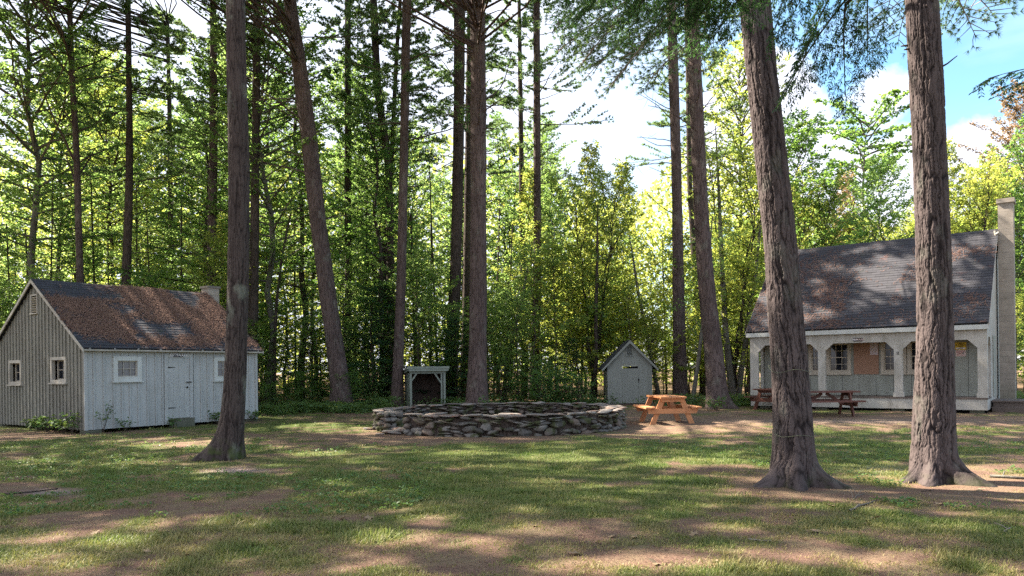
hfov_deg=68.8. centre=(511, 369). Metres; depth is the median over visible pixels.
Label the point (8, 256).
sapling
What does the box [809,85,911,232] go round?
leafy tree
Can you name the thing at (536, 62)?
pine tree
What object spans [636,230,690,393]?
sapling
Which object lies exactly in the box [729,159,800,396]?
sapling
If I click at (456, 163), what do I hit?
pine tree
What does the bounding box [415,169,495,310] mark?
leafy tree
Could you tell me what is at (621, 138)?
sky
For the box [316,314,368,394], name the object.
sapling
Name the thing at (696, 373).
sapling
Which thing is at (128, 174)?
pine tree
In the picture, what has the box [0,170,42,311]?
leafy tree
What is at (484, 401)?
weed
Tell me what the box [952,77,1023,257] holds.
leafy tree
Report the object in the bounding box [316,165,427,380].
leafy tree
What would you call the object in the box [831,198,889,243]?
leafy tree
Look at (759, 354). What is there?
leafy tree
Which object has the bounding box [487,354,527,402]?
shrub
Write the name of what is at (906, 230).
leafy tree
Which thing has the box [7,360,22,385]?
window
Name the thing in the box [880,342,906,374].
window
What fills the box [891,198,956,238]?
leafy tree
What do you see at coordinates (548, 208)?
leafy tree
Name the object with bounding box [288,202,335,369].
sapling
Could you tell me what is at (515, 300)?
sapling
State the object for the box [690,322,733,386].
sapling
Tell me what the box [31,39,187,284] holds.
leafy tree
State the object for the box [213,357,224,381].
window
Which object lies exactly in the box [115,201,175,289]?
sapling
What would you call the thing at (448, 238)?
leafy tree
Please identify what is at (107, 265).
sapling
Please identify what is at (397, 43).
pine tree
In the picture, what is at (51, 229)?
sapling
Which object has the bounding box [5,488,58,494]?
stick
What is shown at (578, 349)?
sapling
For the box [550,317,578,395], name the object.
sapling
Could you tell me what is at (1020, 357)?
sapling
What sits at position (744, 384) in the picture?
sapling
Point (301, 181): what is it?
leafy tree
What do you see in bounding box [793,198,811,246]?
leafy tree
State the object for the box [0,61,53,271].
leafy tree
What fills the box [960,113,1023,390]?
leafy tree
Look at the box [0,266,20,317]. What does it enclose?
leafy tree
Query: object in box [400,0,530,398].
pine tree
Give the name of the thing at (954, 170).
leafy tree
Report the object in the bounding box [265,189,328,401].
sapling
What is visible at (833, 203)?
leafy tree
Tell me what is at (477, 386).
pine tree
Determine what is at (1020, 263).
leafy tree
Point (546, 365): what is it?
shrub
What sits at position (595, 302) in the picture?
sapling
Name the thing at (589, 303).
sapling
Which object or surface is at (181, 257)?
sapling
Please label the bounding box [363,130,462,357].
leafy tree
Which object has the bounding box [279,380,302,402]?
shrub
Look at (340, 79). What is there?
leafy tree
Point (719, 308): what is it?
sapling
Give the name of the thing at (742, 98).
leafy tree
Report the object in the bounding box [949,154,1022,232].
leafy tree
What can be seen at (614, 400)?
weed
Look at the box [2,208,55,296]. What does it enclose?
sapling
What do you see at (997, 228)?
leafy tree
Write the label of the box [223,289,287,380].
sapling
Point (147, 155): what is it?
leafy tree
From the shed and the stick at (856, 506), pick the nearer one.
the stick at (856, 506)
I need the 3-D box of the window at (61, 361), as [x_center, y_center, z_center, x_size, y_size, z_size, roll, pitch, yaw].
[-12.372,0.030,20.515,0.966,0.747,0.230,-1,0,35]
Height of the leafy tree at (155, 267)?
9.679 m
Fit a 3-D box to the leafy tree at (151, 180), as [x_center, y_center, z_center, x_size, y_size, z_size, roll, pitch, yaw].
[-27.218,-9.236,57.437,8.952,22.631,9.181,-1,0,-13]
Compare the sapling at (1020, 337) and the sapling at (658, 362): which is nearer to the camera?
the sapling at (1020, 337)
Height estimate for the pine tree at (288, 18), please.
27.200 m
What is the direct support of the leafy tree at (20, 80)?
on the ground at (736, 422)
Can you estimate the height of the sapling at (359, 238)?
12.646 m
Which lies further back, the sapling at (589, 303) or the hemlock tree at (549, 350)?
the sapling at (589, 303)
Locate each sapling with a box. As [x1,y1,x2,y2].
[0,216,42,324]
[0,231,27,323]
[0,261,73,328]
[0,276,21,327]
[0,285,12,329]
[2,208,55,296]
[2,267,71,321]
[3,277,61,303]
[15,164,87,290]
[17,217,117,291]
[60,164,122,284]
[88,224,120,285]
[96,274,133,285]
[104,172,170,286]
[110,260,175,289]
[114,264,183,290]
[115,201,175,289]
[148,185,200,289]
[158,270,199,290]
[159,219,275,358]
[168,238,226,289]
[178,243,285,384]
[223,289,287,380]
[248,317,284,408]
[258,191,313,404]
[258,309,290,402]
[258,311,293,382]
[258,316,277,384]
[259,237,293,366]
[259,289,318,398]
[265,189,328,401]
[271,317,328,402]
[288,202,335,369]
[296,233,384,381]
[311,286,373,379]
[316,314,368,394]
[333,161,395,361]
[343,325,389,399]
[363,242,459,383]
[385,213,444,364]
[392,256,468,366]
[404,297,463,369]
[407,161,461,359]
[407,210,449,355]
[421,302,489,397]
[448,295,526,393]
[454,280,515,386]
[458,316,516,398]
[486,188,529,397]
[487,212,535,346]
[487,270,554,380]
[487,287,550,395]
[487,298,530,399]
[488,242,583,401]
[490,245,555,400]
[518,234,606,390]
[541,255,604,385]
[542,236,622,397]
[542,286,602,391]
[549,257,630,367]
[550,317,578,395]
[552,237,584,395]
[553,315,593,390]
[557,202,613,389]
[560,295,628,397]
[564,284,629,377]
[569,192,629,400]
[579,278,646,382]
[584,253,642,373]
[593,289,660,370]
[600,228,646,350]
[601,227,672,394]
[607,273,666,379]
[621,280,672,394]
[627,231,733,370]
[631,308,683,401]
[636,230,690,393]
[641,335,672,384]
[644,327,672,394]
[654,283,696,378]
[657,255,737,394]
[658,255,721,395]
[665,205,750,403]
[669,309,704,382]
[681,110,759,399]
[687,261,756,379]
[687,281,748,375]
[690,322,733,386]
[712,228,764,394]
[714,252,765,393]
[723,292,760,390]
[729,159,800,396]
[983,189,1023,389]
[1015,287,1023,378]
[1016,296,1023,364]
[1017,312,1023,382]
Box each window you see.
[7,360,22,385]
[48,357,67,383]
[112,356,143,382]
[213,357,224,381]
[808,344,817,374]
[826,343,851,374]
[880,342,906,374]
[906,341,915,374]
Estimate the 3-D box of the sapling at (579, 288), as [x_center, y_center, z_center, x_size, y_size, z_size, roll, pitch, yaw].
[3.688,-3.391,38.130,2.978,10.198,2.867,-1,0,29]
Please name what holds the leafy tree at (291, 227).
on the ground at (736, 422)
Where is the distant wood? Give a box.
[0,129,1023,387]
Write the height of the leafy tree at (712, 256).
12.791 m
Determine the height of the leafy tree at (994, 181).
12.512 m
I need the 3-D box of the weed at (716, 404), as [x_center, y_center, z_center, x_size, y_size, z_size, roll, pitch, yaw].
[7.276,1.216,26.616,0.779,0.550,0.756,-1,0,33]
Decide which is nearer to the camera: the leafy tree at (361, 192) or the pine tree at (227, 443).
the pine tree at (227, 443)
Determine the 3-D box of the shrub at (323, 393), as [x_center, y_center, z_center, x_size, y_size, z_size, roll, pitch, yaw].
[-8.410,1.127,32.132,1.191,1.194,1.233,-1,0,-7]
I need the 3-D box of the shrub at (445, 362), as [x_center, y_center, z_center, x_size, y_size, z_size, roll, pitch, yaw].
[-3.001,0.462,32.837,2.223,2.586,2.302,-1,0,34]
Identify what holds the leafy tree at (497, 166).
on the ground at (736, 422)
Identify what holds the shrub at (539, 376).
on the ground at (736, 422)
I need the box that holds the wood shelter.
[404,366,448,406]
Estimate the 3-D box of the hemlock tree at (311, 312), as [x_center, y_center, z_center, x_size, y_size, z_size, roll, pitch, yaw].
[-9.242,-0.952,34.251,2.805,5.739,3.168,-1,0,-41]
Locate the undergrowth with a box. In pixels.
[258,381,1023,415]
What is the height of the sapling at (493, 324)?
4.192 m
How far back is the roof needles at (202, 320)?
22.39 m
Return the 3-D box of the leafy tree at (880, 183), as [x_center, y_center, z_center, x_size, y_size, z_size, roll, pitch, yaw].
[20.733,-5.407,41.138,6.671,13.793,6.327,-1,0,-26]
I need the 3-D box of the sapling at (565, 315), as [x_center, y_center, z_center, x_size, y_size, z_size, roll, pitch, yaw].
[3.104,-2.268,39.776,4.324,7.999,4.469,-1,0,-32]
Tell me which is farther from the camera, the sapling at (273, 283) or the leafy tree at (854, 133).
the leafy tree at (854, 133)
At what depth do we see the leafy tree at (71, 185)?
48.31 m
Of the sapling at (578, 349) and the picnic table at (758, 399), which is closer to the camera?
the picnic table at (758, 399)
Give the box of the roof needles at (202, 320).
[33,282,260,349]
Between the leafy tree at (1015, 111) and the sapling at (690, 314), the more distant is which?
the leafy tree at (1015, 111)
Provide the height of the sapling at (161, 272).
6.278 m
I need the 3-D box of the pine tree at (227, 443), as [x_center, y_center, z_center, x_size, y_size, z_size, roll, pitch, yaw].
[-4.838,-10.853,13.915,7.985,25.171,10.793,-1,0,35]
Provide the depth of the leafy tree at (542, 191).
51.47 m
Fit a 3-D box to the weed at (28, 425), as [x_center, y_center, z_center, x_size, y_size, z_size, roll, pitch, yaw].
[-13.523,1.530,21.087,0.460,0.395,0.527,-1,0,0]
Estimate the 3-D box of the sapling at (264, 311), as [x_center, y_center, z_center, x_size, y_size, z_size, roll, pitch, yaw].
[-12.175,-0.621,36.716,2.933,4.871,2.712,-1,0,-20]
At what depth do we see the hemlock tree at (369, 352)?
36.68 m
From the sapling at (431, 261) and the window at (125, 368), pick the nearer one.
the window at (125, 368)
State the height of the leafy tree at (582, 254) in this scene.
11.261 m
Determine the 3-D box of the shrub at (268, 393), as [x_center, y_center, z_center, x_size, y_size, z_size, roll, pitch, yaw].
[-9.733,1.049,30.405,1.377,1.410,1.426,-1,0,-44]
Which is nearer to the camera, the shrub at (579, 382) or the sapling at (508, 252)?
the shrub at (579, 382)
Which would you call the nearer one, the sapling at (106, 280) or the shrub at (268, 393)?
the shrub at (268, 393)
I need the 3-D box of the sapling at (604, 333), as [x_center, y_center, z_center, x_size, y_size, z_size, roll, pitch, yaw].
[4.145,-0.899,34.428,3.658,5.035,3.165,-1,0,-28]
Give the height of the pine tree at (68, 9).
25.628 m
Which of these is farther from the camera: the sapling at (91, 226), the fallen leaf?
the sapling at (91, 226)
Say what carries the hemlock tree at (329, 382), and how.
on the ground at (736, 422)
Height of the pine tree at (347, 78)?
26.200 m
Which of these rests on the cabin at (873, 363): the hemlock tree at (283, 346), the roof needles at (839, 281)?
the roof needles at (839, 281)
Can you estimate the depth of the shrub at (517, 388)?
31.31 m
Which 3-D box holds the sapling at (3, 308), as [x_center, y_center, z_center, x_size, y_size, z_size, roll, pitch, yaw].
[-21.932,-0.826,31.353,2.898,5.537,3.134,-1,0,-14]
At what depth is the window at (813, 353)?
27.78 m
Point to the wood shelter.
(432, 379)
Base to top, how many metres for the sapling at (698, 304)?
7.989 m
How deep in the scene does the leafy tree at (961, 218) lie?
50.51 m
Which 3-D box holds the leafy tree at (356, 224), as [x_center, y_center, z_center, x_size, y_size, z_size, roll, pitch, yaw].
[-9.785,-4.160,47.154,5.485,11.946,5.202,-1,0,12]
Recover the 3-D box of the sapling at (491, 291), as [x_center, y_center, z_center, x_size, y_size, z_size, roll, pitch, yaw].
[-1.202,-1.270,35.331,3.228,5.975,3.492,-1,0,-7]
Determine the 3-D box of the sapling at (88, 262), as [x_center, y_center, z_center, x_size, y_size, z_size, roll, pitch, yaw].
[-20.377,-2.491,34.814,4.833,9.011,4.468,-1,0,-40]
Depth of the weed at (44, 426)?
20.41 m
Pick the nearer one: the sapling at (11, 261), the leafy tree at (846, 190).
the sapling at (11, 261)
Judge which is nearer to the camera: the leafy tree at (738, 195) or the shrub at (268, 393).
the shrub at (268, 393)
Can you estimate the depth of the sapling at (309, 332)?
32.34 m
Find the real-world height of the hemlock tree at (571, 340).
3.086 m
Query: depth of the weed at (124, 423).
20.29 m
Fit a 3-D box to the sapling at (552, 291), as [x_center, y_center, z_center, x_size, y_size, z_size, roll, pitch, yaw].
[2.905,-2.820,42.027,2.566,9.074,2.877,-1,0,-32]
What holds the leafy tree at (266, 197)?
on the ground at (736, 422)
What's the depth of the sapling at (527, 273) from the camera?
35.93 m
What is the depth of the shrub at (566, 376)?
30.66 m
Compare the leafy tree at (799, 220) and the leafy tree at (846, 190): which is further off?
the leafy tree at (846, 190)
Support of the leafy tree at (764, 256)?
on the ground at (736, 422)
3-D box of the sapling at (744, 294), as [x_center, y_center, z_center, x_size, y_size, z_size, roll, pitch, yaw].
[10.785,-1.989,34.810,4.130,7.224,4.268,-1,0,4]
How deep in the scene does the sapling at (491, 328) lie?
32.31 m
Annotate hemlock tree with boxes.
[276,325,306,401]
[280,288,329,399]
[282,309,329,401]
[321,282,430,401]
[324,341,365,400]
[327,308,386,399]
[354,280,421,401]
[430,315,488,402]
[445,345,466,400]
[503,349,542,400]
[537,341,570,396]
[539,0,1023,123]
[551,337,602,400]
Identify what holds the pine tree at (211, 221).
on the ground at (736, 422)
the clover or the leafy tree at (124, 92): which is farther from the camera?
the leafy tree at (124, 92)
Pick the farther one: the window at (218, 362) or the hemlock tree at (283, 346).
the hemlock tree at (283, 346)
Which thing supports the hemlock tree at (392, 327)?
on the ground at (736, 422)
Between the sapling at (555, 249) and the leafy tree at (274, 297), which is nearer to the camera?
the sapling at (555, 249)
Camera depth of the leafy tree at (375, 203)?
35.15 m
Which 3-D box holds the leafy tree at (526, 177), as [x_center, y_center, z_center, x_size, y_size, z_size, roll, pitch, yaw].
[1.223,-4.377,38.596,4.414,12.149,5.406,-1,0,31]
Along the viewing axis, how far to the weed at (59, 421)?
19.82 m
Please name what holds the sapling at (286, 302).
on the ground at (736, 422)
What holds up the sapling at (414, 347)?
on the ground at (736, 422)
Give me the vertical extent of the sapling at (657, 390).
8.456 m
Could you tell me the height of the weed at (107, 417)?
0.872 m
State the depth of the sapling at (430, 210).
36.97 m
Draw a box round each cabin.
[0,279,263,433]
[745,197,1023,413]
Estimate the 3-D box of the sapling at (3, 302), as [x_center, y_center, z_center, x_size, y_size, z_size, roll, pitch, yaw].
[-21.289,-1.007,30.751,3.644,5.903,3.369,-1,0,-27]
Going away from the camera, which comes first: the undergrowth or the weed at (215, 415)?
the weed at (215, 415)
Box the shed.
[598,340,658,404]
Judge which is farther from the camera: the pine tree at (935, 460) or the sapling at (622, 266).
the sapling at (622, 266)
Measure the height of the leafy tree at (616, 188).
11.472 m
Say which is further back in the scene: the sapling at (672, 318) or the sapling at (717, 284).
the sapling at (672, 318)
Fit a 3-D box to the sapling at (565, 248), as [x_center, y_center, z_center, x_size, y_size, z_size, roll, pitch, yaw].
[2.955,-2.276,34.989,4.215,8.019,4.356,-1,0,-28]
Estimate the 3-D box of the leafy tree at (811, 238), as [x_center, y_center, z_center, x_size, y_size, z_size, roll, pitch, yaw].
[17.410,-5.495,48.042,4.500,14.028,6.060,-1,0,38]
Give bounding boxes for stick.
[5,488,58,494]
[849,500,874,510]
[990,471,1023,478]
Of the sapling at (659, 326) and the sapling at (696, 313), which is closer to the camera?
the sapling at (659, 326)
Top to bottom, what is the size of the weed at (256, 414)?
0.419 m
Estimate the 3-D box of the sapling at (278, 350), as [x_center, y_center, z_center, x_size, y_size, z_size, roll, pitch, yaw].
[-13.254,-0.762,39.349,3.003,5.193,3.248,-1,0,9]
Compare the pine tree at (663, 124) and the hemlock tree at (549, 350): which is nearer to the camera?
the hemlock tree at (549, 350)
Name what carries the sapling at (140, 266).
on the ground at (736, 422)
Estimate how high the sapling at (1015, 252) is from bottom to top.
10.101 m
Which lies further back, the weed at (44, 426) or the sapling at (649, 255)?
the sapling at (649, 255)
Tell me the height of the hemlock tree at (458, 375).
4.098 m
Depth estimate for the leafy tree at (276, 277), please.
56.43 m
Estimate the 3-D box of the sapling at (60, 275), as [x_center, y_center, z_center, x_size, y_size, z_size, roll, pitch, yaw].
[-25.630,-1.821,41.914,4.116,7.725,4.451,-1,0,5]
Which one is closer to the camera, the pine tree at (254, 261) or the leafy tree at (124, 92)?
the pine tree at (254, 261)
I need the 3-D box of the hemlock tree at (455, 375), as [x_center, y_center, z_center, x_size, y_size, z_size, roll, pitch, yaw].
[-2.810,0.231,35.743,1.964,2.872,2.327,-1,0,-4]
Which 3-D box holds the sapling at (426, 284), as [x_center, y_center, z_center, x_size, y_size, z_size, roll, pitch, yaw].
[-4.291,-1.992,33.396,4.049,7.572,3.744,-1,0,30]
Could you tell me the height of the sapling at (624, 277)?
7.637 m
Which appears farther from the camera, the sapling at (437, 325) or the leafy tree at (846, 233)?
the leafy tree at (846, 233)
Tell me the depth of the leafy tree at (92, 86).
38.84 m
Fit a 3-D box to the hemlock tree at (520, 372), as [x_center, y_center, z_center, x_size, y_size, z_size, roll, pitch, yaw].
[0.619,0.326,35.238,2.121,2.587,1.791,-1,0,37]
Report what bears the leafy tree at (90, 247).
on the ground at (736, 422)
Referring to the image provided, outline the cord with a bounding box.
[770,423,815,436]
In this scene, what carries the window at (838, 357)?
in the cabin at (873, 363)
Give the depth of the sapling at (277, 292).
32.95 m
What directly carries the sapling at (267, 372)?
on the ground at (736, 422)
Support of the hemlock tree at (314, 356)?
on the ground at (736, 422)
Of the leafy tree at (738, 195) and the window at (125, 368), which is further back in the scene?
the leafy tree at (738, 195)
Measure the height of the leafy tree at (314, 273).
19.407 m
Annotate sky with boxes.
[0,0,1023,372]
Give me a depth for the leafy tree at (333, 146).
59.42 m
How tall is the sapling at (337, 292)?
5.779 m
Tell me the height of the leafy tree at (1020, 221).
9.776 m
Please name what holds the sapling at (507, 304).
on the ground at (736, 422)
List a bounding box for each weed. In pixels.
[19,417,36,429]
[26,416,46,430]
[36,412,55,431]
[43,416,64,432]
[49,416,71,432]
[59,410,81,433]
[94,400,116,432]
[116,417,136,431]
[166,416,180,427]
[208,410,219,423]
[245,410,260,421]
[477,395,499,402]
[606,393,617,404]
[704,396,725,410]
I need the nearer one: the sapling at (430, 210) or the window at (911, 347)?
the window at (911, 347)
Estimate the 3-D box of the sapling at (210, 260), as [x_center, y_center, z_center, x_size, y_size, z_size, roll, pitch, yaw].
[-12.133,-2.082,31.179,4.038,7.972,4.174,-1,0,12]
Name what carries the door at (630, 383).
in the shed
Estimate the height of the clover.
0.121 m
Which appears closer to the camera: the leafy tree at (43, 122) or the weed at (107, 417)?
the weed at (107, 417)
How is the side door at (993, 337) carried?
in the cabin at (873, 363)
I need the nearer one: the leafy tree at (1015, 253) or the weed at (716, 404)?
the weed at (716, 404)
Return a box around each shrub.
[258,378,287,403]
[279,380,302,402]
[286,366,325,405]
[305,385,328,402]
[319,372,362,400]
[323,367,367,401]
[350,362,390,404]
[426,352,467,401]
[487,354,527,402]
[501,377,530,400]
[516,356,566,400]
[521,366,563,401]
[544,366,581,402]
[560,371,597,404]
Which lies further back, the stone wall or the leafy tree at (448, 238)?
the leafy tree at (448, 238)
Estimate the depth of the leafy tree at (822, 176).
39.30 m
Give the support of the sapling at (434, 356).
on the ground at (736, 422)
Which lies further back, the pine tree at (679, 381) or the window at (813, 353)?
the pine tree at (679, 381)
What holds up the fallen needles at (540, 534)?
on the ground at (736, 422)
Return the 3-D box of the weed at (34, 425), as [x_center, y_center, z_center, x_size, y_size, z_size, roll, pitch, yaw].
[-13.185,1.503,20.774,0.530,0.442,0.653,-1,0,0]
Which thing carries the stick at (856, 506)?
on the ground at (736, 422)
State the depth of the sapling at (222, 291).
33.33 m
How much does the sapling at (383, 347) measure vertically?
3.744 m
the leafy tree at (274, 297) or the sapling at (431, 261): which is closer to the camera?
the sapling at (431, 261)
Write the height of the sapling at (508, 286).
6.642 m
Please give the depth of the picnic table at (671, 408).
20.55 m
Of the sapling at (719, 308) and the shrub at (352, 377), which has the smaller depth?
the shrub at (352, 377)
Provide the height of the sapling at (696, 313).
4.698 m
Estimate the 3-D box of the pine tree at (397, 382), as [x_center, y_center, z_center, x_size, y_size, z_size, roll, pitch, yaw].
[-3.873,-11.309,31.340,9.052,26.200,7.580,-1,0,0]
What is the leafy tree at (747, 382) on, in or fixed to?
on the ground at (736, 422)
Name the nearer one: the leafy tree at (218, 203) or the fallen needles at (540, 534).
the fallen needles at (540, 534)
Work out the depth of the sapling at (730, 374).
35.39 m
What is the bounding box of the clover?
[0,410,1023,516]
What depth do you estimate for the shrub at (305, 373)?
31.23 m
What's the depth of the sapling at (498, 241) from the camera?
38.97 m
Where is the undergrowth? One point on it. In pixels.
(288, 406)
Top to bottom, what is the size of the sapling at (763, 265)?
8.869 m
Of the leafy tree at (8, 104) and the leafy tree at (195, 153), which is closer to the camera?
the leafy tree at (8, 104)
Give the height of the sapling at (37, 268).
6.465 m
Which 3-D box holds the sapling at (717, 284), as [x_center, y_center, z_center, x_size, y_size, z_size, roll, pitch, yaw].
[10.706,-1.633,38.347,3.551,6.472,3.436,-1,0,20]
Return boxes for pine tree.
[0,0,145,282]
[0,0,220,276]
[56,0,207,286]
[136,0,277,285]
[181,0,332,407]
[191,0,255,461]
[215,0,389,406]
[296,0,400,372]
[321,0,495,406]
[322,0,447,356]
[327,0,444,395]
[385,0,530,403]
[393,0,528,402]
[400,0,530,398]
[486,0,573,396]
[486,0,613,399]
[537,0,851,491]
[619,1,739,401]
[626,0,748,394]
[638,0,775,408]
[846,0,1023,486]
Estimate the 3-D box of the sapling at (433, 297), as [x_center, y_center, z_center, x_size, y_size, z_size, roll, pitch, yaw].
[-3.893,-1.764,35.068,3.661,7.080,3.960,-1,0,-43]
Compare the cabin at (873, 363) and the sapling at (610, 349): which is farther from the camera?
the sapling at (610, 349)
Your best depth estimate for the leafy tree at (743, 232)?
42.52 m
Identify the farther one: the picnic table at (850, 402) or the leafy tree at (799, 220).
the leafy tree at (799, 220)
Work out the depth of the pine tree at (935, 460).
9.93 m
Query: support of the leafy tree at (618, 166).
on the ground at (736, 422)
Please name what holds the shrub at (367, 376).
on the ground at (736, 422)
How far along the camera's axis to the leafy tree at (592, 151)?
37.04 m
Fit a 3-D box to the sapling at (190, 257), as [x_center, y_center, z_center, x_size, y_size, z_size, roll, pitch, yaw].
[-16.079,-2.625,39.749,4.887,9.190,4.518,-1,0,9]
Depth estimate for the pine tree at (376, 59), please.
36.82 m
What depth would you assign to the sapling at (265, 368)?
32.99 m
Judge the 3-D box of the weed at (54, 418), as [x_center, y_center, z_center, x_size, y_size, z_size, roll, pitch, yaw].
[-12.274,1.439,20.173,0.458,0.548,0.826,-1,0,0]
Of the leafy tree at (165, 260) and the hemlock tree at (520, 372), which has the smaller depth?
the hemlock tree at (520, 372)
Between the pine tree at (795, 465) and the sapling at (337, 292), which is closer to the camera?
the pine tree at (795, 465)
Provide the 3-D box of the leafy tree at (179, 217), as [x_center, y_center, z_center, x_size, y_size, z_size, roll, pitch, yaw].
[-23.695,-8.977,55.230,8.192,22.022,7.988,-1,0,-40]
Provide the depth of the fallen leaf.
5.87 m
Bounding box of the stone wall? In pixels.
[372,401,627,436]
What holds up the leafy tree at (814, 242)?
on the ground at (736, 422)
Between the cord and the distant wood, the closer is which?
the cord
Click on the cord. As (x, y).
(797, 435)
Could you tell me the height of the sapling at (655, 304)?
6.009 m
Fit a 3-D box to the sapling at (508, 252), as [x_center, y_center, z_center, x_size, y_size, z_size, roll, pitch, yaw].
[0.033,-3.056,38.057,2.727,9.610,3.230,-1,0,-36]
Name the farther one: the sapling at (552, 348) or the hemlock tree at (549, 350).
the sapling at (552, 348)
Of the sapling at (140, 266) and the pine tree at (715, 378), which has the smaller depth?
the pine tree at (715, 378)
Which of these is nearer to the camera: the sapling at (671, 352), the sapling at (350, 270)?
the sapling at (350, 270)
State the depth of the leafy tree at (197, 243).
50.19 m
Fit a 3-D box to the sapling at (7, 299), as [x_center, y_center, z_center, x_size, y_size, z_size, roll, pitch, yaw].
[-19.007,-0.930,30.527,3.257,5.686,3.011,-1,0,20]
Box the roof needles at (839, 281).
[747,244,997,332]
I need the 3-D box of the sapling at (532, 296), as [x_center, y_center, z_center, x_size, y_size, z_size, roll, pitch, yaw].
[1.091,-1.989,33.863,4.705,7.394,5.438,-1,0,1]
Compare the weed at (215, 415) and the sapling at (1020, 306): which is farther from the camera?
the sapling at (1020, 306)
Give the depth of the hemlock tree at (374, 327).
32.51 m
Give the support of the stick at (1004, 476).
on the ground at (736, 422)
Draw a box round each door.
[168,358,191,417]
[622,368,638,402]
[992,335,995,395]
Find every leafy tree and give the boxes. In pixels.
[0,0,166,279]
[0,40,143,277]
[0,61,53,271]
[0,74,143,282]
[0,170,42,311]
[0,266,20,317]
[23,43,144,281]
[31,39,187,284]
[32,50,179,284]
[52,202,121,283]
[83,110,193,286]
[94,101,201,283]
[114,36,284,332]
[133,96,224,271]
[135,255,179,288]
[139,17,295,281]
[139,217,201,289]
[149,0,378,404]
[156,105,295,299]
[182,215,203,290]
[216,212,260,360]
[219,0,380,395]
[221,73,324,389]
[223,234,287,367]
[258,155,320,387]
[261,125,368,390]
[301,55,424,377]
[305,143,377,354]
[308,214,378,395]
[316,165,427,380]
[317,47,441,401]
[319,94,433,394]
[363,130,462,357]
[395,210,443,361]
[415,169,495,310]
[416,169,496,394]
[443,160,541,393]
[486,111,541,391]
[492,166,585,352]
[498,118,595,390]
[517,176,562,389]
[524,139,642,398]
[528,163,581,395]
[544,156,638,401]
[551,214,612,385]
[579,158,665,366]
[667,34,823,377]
[681,129,764,387]
[686,222,723,347]
[711,217,764,352]
[717,219,762,391]
[729,217,762,387]
[742,187,813,247]
[748,106,882,296]
[748,170,801,345]
[790,163,851,248]
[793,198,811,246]
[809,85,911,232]
[810,198,831,245]
[828,170,863,243]
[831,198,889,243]
[840,148,914,242]
[842,232,855,243]
[888,205,961,236]
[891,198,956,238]
[947,136,980,232]
[949,147,1023,269]
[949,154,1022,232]
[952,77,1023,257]
[952,210,989,230]
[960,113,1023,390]
[967,185,1023,346]
[986,182,1023,337]
[990,193,1023,368]
[1016,187,1023,322]
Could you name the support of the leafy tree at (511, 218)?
on the ground at (736, 422)
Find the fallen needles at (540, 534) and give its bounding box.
[6,411,1023,575]
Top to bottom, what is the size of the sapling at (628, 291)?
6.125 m
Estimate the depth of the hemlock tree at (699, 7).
8.43 m
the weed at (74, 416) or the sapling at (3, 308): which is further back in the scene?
the sapling at (3, 308)
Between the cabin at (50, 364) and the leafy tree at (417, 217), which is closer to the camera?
the cabin at (50, 364)
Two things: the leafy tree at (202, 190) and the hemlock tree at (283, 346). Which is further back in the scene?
the leafy tree at (202, 190)
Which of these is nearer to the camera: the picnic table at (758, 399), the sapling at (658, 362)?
the picnic table at (758, 399)
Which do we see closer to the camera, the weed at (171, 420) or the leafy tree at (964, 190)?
the weed at (171, 420)
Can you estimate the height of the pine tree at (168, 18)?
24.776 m
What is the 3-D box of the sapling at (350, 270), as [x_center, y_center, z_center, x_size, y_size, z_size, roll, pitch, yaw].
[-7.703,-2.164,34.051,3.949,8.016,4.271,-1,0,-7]
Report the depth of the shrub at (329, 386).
31.51 m
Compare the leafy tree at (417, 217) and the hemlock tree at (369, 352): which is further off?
the leafy tree at (417, 217)
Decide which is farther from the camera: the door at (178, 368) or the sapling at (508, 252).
the sapling at (508, 252)
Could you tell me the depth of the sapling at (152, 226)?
36.98 m
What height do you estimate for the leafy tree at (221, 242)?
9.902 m
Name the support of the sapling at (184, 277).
on the ground at (736, 422)
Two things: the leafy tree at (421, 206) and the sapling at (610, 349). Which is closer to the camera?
the sapling at (610, 349)
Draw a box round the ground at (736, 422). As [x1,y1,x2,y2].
[0,367,1023,575]
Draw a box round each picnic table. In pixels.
[632,395,701,424]
[744,388,813,409]
[811,390,865,416]
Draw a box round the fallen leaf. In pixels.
[648,558,661,564]
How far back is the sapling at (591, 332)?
37.92 m
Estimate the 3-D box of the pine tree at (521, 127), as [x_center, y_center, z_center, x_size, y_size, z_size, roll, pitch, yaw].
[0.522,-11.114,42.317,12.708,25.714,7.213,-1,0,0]
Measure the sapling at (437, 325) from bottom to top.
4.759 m
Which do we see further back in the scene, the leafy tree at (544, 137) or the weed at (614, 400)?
the leafy tree at (544, 137)

